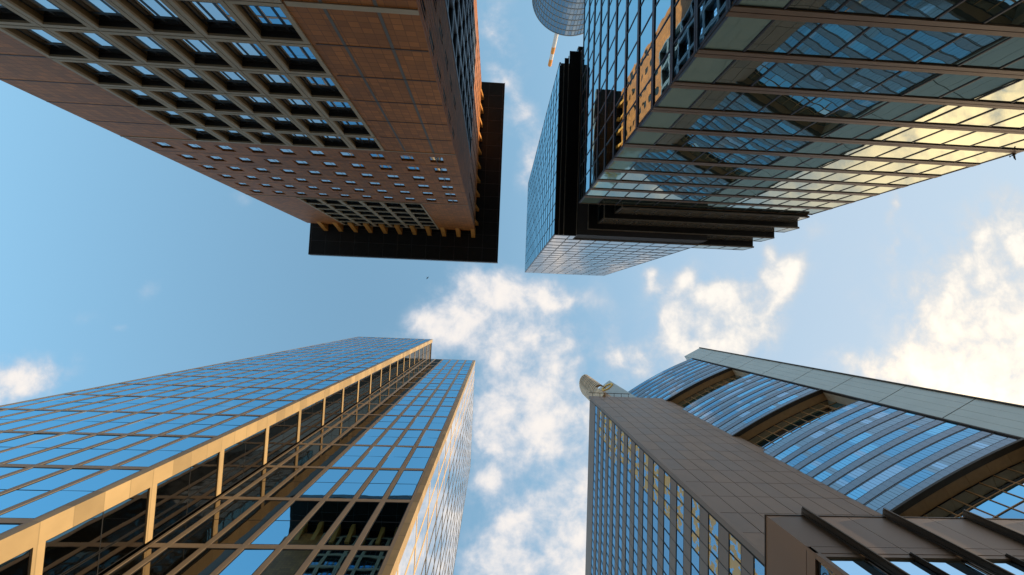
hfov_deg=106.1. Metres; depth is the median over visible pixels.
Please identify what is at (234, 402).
window
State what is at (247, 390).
window
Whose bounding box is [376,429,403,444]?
window
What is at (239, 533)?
window
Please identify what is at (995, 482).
window
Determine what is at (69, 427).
window
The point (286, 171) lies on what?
slot window
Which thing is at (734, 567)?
window
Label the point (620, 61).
window
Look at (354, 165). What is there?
slot window
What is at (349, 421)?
window
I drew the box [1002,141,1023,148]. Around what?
window
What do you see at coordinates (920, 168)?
window
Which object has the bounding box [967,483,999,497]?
window
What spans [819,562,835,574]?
window
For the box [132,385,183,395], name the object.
window
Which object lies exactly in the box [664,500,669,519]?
window
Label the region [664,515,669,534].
window
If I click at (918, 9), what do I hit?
window
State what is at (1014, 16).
window
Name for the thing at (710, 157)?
window
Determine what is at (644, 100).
window
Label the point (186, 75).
window
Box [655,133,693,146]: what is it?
window
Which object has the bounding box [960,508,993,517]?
window
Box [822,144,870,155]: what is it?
window
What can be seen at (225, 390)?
window
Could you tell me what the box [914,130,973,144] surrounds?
window
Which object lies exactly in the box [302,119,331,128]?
window
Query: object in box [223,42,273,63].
window
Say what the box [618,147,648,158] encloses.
window
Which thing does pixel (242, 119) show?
window
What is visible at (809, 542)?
bronze building
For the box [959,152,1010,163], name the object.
window
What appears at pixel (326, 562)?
window
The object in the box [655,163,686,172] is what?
window
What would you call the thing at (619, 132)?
window
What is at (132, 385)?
window
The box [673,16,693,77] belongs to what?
window
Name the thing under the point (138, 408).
window
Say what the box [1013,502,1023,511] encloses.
window
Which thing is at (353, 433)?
window
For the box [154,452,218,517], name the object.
window
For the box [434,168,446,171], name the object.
slot window
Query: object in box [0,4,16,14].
window
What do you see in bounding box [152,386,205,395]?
window
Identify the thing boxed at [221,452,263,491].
window
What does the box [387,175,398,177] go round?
slot window
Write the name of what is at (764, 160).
window
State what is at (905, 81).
window
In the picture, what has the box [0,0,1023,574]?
sky
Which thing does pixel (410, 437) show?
window
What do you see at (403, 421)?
window
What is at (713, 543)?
window
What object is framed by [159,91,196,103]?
window
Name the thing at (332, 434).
window
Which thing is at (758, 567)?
window
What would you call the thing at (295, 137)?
window
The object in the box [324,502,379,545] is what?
window
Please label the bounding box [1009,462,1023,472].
window
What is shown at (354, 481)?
window
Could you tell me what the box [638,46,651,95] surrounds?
window
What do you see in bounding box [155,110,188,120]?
window
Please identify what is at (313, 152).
slot window
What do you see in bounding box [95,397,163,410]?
window
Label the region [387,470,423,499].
window
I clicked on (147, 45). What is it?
window
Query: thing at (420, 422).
window
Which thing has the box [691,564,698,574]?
window
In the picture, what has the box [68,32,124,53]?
window
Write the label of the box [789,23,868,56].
window
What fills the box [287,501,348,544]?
window
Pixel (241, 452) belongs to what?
window
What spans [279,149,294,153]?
slot window
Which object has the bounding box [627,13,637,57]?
window
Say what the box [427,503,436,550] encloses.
window
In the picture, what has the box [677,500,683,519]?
window
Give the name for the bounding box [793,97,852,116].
window
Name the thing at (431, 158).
slot window
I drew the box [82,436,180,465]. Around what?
window
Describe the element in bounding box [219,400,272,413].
window
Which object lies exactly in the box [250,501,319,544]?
window
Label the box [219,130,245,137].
window
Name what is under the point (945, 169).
window
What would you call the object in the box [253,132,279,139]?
window
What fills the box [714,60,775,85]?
window
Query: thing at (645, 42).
window
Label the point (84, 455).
window
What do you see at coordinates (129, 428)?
window
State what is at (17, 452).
window
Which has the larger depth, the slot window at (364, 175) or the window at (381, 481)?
the slot window at (364, 175)
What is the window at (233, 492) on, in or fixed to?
in the stone framed tower at (350, 456)
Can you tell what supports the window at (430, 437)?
in the stone framed tower at (350, 456)
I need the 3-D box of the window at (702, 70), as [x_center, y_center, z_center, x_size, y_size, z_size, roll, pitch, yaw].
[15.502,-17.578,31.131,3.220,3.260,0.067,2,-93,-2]
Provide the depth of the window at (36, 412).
44.53 m
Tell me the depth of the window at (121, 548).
28.67 m
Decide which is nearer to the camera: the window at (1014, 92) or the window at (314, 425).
the window at (1014, 92)
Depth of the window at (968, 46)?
27.70 m
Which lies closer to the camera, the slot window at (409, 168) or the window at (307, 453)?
the window at (307, 453)
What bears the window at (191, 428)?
in the stone framed tower at (350, 456)
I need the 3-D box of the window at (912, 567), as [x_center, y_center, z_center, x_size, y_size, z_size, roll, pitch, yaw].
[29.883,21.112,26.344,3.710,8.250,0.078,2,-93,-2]
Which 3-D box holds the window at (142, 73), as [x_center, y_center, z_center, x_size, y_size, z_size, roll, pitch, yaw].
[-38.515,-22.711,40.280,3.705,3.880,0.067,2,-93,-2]
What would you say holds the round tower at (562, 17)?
on the pavement
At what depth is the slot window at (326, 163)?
64.17 m
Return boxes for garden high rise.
[579,347,1023,574]
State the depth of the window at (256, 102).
45.87 m
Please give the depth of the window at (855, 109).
35.87 m
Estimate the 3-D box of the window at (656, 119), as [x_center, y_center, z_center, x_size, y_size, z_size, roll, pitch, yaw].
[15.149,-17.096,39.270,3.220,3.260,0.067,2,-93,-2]
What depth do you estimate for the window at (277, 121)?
50.53 m
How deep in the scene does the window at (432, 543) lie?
51.50 m
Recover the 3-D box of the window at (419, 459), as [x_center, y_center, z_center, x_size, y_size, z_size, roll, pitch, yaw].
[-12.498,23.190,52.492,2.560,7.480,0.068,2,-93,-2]
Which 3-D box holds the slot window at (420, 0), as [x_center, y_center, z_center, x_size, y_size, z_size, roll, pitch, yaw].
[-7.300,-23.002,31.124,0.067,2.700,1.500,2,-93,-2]
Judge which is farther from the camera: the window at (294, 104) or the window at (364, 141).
the window at (364, 141)
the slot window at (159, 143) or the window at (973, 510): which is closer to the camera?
the slot window at (159, 143)
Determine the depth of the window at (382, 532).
35.94 m
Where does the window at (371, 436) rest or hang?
in the stone framed tower at (350, 456)
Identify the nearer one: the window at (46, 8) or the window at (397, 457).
the window at (46, 8)
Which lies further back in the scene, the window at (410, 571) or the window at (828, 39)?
the window at (410, 571)
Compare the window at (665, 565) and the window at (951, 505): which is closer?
the window at (951, 505)
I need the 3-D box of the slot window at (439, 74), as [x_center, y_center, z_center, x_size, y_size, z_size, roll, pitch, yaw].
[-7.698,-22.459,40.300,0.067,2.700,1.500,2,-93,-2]
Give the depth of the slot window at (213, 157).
63.28 m
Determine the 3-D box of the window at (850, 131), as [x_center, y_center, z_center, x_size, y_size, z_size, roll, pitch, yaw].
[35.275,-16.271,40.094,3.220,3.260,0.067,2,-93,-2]
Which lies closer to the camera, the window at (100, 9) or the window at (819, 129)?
the window at (100, 9)
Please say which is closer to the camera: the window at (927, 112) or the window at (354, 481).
the window at (927, 112)
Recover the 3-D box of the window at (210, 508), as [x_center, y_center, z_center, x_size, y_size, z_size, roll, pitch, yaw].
[-29.372,21.521,35.735,1.040,7.480,0.068,2,-93,-2]
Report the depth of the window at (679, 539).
86.30 m
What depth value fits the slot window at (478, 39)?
102.62 m
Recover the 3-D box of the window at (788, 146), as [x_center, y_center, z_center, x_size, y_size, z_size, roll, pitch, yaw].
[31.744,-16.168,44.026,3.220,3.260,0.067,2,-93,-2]
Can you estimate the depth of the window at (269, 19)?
32.22 m
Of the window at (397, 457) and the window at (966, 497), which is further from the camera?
the window at (966, 497)
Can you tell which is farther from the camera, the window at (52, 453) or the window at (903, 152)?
the window at (903, 152)
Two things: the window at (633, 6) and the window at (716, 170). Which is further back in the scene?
the window at (716, 170)
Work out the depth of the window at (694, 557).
79.62 m
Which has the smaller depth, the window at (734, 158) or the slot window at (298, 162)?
the window at (734, 158)
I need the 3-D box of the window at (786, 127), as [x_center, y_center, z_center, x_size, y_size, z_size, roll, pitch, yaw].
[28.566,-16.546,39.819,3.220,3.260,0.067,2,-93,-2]
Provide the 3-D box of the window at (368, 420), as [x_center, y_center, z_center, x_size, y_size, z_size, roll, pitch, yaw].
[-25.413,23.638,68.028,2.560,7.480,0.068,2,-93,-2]
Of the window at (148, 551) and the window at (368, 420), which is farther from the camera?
the window at (368, 420)
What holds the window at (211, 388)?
in the stone framed tower at (350, 456)
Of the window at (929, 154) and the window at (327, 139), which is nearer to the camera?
the window at (929, 154)
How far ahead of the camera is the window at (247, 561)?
30.12 m
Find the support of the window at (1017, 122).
in the stepped glass building at (670, 127)
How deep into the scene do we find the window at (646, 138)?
43.41 m
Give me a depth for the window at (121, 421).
43.16 m
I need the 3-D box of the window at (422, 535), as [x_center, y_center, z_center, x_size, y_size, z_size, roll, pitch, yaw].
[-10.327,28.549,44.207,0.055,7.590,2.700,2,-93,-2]
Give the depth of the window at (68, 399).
50.64 m
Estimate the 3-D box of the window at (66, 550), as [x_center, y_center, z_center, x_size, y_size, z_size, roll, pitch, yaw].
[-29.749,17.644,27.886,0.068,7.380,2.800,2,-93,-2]
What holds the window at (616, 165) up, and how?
in the stepped glass building at (670, 127)
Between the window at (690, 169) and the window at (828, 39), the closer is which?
the window at (828, 39)
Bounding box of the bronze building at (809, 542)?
[764,506,1023,574]
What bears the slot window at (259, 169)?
in the office tower at (361, 128)
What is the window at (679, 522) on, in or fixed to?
in the garden high rise
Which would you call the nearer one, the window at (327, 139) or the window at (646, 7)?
the window at (646, 7)
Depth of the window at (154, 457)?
35.49 m
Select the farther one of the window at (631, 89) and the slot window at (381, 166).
the slot window at (381, 166)
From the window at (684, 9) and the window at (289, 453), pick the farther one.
the window at (289, 453)
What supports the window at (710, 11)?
in the stepped glass building at (670, 127)
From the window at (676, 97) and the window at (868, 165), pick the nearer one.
the window at (676, 97)
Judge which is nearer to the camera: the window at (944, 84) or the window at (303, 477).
the window at (944, 84)
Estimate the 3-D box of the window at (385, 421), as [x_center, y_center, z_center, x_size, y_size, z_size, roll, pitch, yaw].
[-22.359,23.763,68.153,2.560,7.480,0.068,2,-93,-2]
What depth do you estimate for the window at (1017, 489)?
69.79 m
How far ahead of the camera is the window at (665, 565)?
92.41 m
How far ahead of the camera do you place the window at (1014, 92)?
32.84 m
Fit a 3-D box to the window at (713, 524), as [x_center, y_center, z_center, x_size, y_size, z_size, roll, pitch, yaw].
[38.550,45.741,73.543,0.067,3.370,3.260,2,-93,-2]
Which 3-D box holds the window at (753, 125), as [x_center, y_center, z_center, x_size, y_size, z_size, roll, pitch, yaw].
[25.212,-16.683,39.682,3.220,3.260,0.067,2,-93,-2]
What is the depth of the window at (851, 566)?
29.07 m
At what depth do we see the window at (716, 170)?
52.11 m
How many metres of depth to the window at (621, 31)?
48.36 m
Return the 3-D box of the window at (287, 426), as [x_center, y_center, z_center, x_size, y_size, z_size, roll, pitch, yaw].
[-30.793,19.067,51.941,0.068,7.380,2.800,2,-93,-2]
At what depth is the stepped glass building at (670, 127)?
41.57 m
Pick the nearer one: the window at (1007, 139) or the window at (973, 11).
the window at (973, 11)
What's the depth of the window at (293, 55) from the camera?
36.90 m
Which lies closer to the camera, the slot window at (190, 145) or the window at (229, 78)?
the window at (229, 78)
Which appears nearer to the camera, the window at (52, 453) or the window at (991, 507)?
the window at (52, 453)
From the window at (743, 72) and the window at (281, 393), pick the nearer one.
the window at (743, 72)
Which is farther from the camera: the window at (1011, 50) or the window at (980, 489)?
the window at (980, 489)
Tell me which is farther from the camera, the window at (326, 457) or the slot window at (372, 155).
the slot window at (372, 155)
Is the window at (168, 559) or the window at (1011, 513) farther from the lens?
the window at (1011, 513)
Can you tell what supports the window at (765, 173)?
in the stepped glass building at (670, 127)
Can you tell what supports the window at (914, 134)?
in the stepped glass building at (670, 127)
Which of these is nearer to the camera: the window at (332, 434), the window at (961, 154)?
the window at (961, 154)
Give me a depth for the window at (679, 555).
86.03 m
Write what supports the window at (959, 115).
in the stepped glass building at (670, 127)
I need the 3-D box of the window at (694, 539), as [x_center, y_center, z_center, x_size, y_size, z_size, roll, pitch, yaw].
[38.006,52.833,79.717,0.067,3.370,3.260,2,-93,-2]
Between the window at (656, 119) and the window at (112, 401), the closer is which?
the window at (656, 119)
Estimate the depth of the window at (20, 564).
83.67 m
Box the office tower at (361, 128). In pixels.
[0,0,504,262]
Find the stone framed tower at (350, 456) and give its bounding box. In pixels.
[0,337,474,574]
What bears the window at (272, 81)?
in the office tower at (361, 128)
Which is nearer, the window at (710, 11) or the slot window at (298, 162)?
the window at (710, 11)
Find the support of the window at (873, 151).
in the stepped glass building at (670, 127)
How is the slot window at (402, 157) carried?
in the office tower at (361, 128)
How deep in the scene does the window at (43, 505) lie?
27.33 m
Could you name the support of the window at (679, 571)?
in the garden high rise
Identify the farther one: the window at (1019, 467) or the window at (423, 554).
the window at (1019, 467)
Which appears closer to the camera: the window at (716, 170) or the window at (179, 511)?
the window at (179, 511)
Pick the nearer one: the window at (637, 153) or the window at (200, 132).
the window at (637, 153)
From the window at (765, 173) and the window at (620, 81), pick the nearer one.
the window at (620, 81)
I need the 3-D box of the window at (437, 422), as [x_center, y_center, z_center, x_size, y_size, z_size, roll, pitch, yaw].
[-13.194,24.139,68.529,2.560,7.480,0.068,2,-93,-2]
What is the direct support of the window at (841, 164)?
in the stepped glass building at (670, 127)
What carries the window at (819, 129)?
in the stepped glass building at (670, 127)
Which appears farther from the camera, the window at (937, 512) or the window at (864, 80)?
the window at (937, 512)
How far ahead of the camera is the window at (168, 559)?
29.81 m
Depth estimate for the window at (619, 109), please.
47.77 m
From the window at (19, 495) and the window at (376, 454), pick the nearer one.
the window at (19, 495)
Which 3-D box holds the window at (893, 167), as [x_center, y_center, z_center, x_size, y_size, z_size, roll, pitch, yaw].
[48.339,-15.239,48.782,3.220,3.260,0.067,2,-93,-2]
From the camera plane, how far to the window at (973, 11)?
24.26 m
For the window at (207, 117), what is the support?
in the office tower at (361, 128)
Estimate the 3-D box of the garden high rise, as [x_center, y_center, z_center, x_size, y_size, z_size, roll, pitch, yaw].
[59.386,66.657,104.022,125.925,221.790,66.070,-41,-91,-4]
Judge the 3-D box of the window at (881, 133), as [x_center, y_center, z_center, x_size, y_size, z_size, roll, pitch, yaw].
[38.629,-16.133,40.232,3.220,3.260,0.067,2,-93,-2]
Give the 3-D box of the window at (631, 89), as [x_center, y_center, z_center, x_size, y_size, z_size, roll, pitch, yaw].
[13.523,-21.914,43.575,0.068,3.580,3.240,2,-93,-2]
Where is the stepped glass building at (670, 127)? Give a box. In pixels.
[525,0,1023,275]
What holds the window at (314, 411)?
in the stone framed tower at (350, 456)
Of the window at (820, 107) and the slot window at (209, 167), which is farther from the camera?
the slot window at (209, 167)
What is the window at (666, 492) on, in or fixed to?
in the garden high rise
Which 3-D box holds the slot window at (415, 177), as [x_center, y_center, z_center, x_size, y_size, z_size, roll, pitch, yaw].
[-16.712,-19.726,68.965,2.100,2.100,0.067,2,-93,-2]
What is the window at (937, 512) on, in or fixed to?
in the garden high rise
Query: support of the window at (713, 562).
in the garden high rise
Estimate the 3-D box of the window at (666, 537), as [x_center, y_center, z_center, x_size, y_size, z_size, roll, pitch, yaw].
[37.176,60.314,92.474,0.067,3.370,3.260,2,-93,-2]
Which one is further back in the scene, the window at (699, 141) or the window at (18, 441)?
the window at (699, 141)
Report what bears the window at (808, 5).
in the stepped glass building at (670, 127)
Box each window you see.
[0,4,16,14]
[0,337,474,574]
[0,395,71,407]
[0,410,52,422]
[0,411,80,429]
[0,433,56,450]
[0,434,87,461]
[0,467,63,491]
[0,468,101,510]
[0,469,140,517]
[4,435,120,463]
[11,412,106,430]
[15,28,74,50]
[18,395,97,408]
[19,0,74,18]
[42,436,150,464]
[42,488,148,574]
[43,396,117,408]
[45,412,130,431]
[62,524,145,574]
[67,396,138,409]
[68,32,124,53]
[72,0,130,21]
[73,62,120,78]
[74,413,156,432]
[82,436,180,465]
[87,384,144,393]
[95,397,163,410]
[104,414,183,432]
[107,385,165,394]
[108,547,158,574]
[119,65,165,81]
[119,89,157,101]
[119,437,210,466]
[120,35,174,56]
[120,397,183,411]
[126,0,186,25]
[131,548,198,574]
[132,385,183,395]
[133,414,208,433]
[144,398,204,411]
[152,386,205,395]
[152,481,216,537]
[154,142,171,146]
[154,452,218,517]
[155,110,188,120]
[155,499,228,542]
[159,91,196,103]
[165,68,209,84]
[165,415,232,434]
[171,399,228,412]
[173,39,223,59]
[173,386,222,396]
[174,548,236,574]
[175,499,258,543]
[178,154,195,158]
[181,0,242,29]
[185,128,212,135]
[186,144,203,148]
[191,112,224,122]
[194,416,259,435]
[195,399,248,413]
[196,387,243,397]
[201,94,237,106]
[201,165,215,168]
[208,156,222,159]
[211,71,252,86]
[212,500,289,543]
[216,388,261,397]
[217,146,234,150]
[217,549,274,574]
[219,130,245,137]
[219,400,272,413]
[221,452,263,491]
[222,428,265,475]
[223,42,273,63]
[224,467,273,496]
[229,115,260,124]
[238,158,252,161]
[238,468,297,496]
[239,4,297,33]
[239,388,280,398]
[241,96,276,108]
[245,401,292,414]
[247,147,263,151]
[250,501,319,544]
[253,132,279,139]
[255,168,268,171]
[256,74,296,89]
[259,389,299,398]
[260,549,312,574]
[266,117,295,126]
[266,159,279,162]
[267,432,296,461]
[268,411,298,447]
[269,445,304,464]
[269,468,322,497]
[274,45,321,66]
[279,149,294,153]
[279,389,317,399]
[281,99,315,110]
[281,169,294,172]
[281,445,326,465]
[286,134,312,141]
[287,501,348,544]
[295,161,308,164]
[298,469,348,497]
[299,416,321,439]
[300,76,339,92]
[300,399,322,428]
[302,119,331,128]
[302,550,350,574]
[307,445,347,466]
[309,151,324,154]
[313,428,347,443]
[319,136,344,143]
[321,101,354,113]
[322,162,336,165]
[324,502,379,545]
[325,389,342,413]
[328,469,373,498]
[331,446,369,466]
[333,428,365,443]
[334,172,347,175]
[335,415,363,426]
[337,121,366,130]
[339,152,354,156]
[343,550,387,574]
[344,381,357,401]
[351,137,376,144]
[351,164,364,167]
[354,415,380,427]
[355,429,385,444]
[356,446,390,467]
[357,470,398,498]
[360,502,408,545]
[361,174,372,176]
[370,154,384,158]
[372,416,397,427]
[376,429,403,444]
[379,165,391,168]
[380,447,412,467]
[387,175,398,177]
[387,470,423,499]
[391,416,414,428]
[397,430,422,445]
[398,519,416,574]
[399,155,413,159]
[405,447,433,468]
[406,549,414,574]
[407,167,419,170]
[409,416,430,428]
[412,176,424,179]
[415,511,427,567]
[415,536,426,574]
[417,484,429,536]
[418,430,440,445]
[420,0,424,19]
[426,525,435,574]
[427,417,447,428]
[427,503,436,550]
[427,547,434,574]
[429,28,433,56]
[429,157,443,161]
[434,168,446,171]
[437,61,440,80]
[438,178,449,180]
[439,18,442,42]
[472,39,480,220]
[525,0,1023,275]
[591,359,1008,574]
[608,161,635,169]
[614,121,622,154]
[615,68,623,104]
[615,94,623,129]
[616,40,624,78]
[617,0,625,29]
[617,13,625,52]
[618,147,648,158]
[625,102,635,140]
[626,43,636,86]
[626,73,635,113]
[627,0,637,31]
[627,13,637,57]
[628,131,663,144]
[631,162,661,171]
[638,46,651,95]
[638,80,650,123]
[639,15,651,64]
[640,0,651,33]
[642,112,681,128]
[642,149,676,159]
[654,16,669,71]
[654,51,669,102]
[655,0,670,36]
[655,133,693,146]
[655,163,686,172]
[658,88,704,108]
[663,543,668,562]
[663,557,668,574]
[664,472,669,489]
[664,486,669,504]
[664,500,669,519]
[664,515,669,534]
[664,529,668,547]
[668,150,703,161]
[671,114,715,129]
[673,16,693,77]
[674,0,693,41]
[676,531,682,550]
[676,545,682,567]
[676,561,682,574]
[677,484,683,504]
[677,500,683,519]
[677,515,682,534]
[678,57,733,83]
[679,165,711,173]
[683,135,724,147]
[690,90,742,110]
[691,515,698,536]
[691,531,698,554]
[691,547,698,571]
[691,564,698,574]
[692,499,699,519]
[693,152,731,162]
[698,0,725,47]
[702,116,748,131]
[703,166,737,174]
[704,17,771,51]
[708,551,717,574]
[709,515,717,539]
[709,533,717,558]
[712,137,753,149]
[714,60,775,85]
[720,153,757,163]
[725,93,778,112]
[726,168,760,176]
[729,534,740,563]
[729,554,740,574]
[733,118,780,133]
[738,0,790,8]
[740,138,782,150]
[744,155,785,165]
[745,20,820,53]
[750,169,785,177]
[753,63,818,87]
[754,558,763,574]
[759,95,815,114]
[764,120,813,135]
[767,140,811,152]
[771,157,810,166]
[787,0,846,12]
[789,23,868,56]
[791,66,859,90]
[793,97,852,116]
[794,122,845,137]
[795,142,842,154]
[797,158,838,168]
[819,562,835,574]
[821,160,863,169]
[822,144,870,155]
[824,124,877,138]
[826,100,887,118]
[829,68,899,92]
[829,559,887,574]
[832,27,916,59]
[837,0,903,15]
[847,161,891,170]
[850,145,898,157]
[854,126,909,140]
[860,102,923,120]
[867,71,939,95]
[869,560,938,574]
[870,163,915,172]
[876,30,964,62]
[876,147,928,158]
[885,128,940,142]
[888,0,961,19]
[893,104,959,122]
[896,164,943,173]
[904,74,981,97]
[905,149,956,160]
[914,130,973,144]
[919,34,1009,65]
[921,166,964,174]
[926,106,995,124]
[926,507,956,516]
[926,560,988,574]
[930,150,983,161]
[937,0,1020,22]
[939,499,969,514]
[941,77,1020,99]
[943,132,1005,145]
[953,491,984,505]
[959,109,1023,126]
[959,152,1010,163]
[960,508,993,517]
[961,37,1023,68]
[966,560,1023,574]
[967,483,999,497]
[973,134,1023,147]
[975,499,1008,515]
[977,80,1023,102]
[981,476,1012,489]
[989,491,1023,506]
[991,115,1023,128]
[995,469,1023,481]
[997,509,1023,518]
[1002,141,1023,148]
[1003,484,1023,497]
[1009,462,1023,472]
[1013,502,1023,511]
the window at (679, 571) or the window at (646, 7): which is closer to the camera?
the window at (646, 7)
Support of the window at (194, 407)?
in the stone framed tower at (350, 456)
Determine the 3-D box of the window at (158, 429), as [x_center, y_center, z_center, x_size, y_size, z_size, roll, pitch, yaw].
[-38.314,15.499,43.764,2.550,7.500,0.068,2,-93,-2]
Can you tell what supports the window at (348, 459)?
in the stone framed tower at (350, 456)
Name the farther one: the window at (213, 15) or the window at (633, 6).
the window at (633, 6)
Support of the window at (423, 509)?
in the stone framed tower at (350, 456)
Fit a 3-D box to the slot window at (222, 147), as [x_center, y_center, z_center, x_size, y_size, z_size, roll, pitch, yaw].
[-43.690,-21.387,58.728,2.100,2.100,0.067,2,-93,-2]
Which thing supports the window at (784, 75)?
in the stepped glass building at (670, 127)
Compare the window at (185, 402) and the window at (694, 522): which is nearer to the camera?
the window at (185, 402)
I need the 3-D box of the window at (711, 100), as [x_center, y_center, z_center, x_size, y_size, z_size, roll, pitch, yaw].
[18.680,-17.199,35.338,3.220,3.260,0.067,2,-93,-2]
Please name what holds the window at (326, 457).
in the stone framed tower at (350, 456)
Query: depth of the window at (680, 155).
47.74 m
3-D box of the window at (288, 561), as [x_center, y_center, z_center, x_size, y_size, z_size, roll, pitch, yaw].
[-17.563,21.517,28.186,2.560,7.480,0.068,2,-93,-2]
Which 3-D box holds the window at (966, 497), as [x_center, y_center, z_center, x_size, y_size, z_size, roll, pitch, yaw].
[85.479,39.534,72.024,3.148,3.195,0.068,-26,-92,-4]
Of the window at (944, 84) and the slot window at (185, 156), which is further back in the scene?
the slot window at (185, 156)
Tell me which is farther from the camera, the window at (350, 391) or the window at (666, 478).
the window at (666, 478)
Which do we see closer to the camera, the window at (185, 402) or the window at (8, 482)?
the window at (8, 482)
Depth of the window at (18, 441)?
37.16 m
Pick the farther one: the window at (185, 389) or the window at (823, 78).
the window at (185, 389)
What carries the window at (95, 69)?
in the office tower at (361, 128)
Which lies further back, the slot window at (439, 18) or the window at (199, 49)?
the slot window at (439, 18)
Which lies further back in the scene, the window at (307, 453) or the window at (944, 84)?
the window at (307, 453)
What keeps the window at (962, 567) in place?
in the bronze building at (809, 542)
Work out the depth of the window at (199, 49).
36.52 m
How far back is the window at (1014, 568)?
29.81 m
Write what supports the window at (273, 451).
in the stone framed tower at (350, 456)
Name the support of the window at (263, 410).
in the stone framed tower at (350, 456)
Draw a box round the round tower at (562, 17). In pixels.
[532,0,583,66]
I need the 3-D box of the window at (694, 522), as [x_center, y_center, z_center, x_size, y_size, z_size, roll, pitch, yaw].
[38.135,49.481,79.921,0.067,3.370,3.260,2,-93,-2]
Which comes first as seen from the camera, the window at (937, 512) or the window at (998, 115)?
the window at (998, 115)
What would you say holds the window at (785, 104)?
in the stepped glass building at (670, 127)
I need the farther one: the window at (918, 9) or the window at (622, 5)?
the window at (622, 5)
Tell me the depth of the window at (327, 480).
43.66 m
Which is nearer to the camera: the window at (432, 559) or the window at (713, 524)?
the window at (432, 559)
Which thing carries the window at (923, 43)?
in the stepped glass building at (670, 127)
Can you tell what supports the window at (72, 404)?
in the stone framed tower at (350, 456)
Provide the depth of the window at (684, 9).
31.80 m
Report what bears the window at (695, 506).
in the garden high rise
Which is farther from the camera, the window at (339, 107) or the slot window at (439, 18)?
the window at (339, 107)
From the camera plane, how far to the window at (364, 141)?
55.58 m
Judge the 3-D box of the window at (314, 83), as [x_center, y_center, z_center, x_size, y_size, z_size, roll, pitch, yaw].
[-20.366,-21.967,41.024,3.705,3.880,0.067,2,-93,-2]
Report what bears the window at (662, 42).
in the stepped glass building at (670, 127)
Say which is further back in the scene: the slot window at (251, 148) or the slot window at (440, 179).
the slot window at (440, 179)
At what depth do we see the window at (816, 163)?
48.39 m
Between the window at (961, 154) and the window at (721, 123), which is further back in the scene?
the window at (961, 154)
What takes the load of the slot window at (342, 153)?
in the office tower at (361, 128)
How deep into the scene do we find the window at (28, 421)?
43.27 m
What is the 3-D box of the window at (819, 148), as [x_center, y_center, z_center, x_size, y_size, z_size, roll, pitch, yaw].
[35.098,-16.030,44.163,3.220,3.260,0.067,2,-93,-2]
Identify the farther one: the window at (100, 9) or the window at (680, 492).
the window at (680, 492)
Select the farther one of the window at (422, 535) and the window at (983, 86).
the window at (422, 535)
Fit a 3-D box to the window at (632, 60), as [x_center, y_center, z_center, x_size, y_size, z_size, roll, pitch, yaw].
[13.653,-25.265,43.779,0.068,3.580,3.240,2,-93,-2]
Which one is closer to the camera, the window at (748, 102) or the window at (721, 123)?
the window at (748, 102)
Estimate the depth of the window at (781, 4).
24.37 m
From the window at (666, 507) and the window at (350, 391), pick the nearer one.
the window at (350, 391)
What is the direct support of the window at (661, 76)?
in the stepped glass building at (670, 127)
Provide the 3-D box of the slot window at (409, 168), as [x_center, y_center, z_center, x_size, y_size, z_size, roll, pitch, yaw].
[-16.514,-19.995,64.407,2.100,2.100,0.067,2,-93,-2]
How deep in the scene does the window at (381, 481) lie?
43.92 m
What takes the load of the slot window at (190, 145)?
in the office tower at (361, 128)
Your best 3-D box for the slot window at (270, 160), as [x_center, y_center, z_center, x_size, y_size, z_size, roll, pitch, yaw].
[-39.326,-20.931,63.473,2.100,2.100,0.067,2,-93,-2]
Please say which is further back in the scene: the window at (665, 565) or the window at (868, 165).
the window at (665, 565)
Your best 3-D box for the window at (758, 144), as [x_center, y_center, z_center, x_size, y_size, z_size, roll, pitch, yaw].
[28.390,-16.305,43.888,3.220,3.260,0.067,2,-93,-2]
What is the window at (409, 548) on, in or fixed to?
in the stone framed tower at (350, 456)
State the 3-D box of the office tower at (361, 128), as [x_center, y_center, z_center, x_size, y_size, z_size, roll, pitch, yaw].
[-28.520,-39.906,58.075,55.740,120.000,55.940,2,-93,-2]
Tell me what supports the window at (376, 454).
in the stone framed tower at (350, 456)
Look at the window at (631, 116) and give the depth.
43.47 m
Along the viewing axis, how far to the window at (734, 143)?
43.80 m
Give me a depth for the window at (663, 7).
36.03 m
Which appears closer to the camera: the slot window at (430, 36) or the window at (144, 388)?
the slot window at (430, 36)
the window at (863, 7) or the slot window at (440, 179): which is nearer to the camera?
the window at (863, 7)
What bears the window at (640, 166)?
in the stepped glass building at (670, 127)
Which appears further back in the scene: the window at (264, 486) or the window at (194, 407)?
the window at (194, 407)
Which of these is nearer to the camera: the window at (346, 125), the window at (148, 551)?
the window at (148, 551)
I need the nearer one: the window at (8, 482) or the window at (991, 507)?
the window at (8, 482)
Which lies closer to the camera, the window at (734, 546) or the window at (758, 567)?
the window at (758, 567)
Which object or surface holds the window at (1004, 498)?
in the garden high rise
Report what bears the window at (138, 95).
in the office tower at (361, 128)
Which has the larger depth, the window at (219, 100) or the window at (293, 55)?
the window at (219, 100)
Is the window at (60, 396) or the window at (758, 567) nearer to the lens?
the window at (60, 396)
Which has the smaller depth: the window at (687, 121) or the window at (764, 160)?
the window at (687, 121)
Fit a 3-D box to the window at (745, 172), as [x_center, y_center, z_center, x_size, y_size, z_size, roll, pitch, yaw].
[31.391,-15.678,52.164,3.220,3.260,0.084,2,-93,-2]
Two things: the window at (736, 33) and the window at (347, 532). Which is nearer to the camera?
the window at (736, 33)
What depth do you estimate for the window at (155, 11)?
31.97 m
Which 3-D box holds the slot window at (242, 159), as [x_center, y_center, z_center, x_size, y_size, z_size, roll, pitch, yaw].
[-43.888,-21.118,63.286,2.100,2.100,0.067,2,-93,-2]
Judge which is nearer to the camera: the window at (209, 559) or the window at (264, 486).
the window at (209, 559)

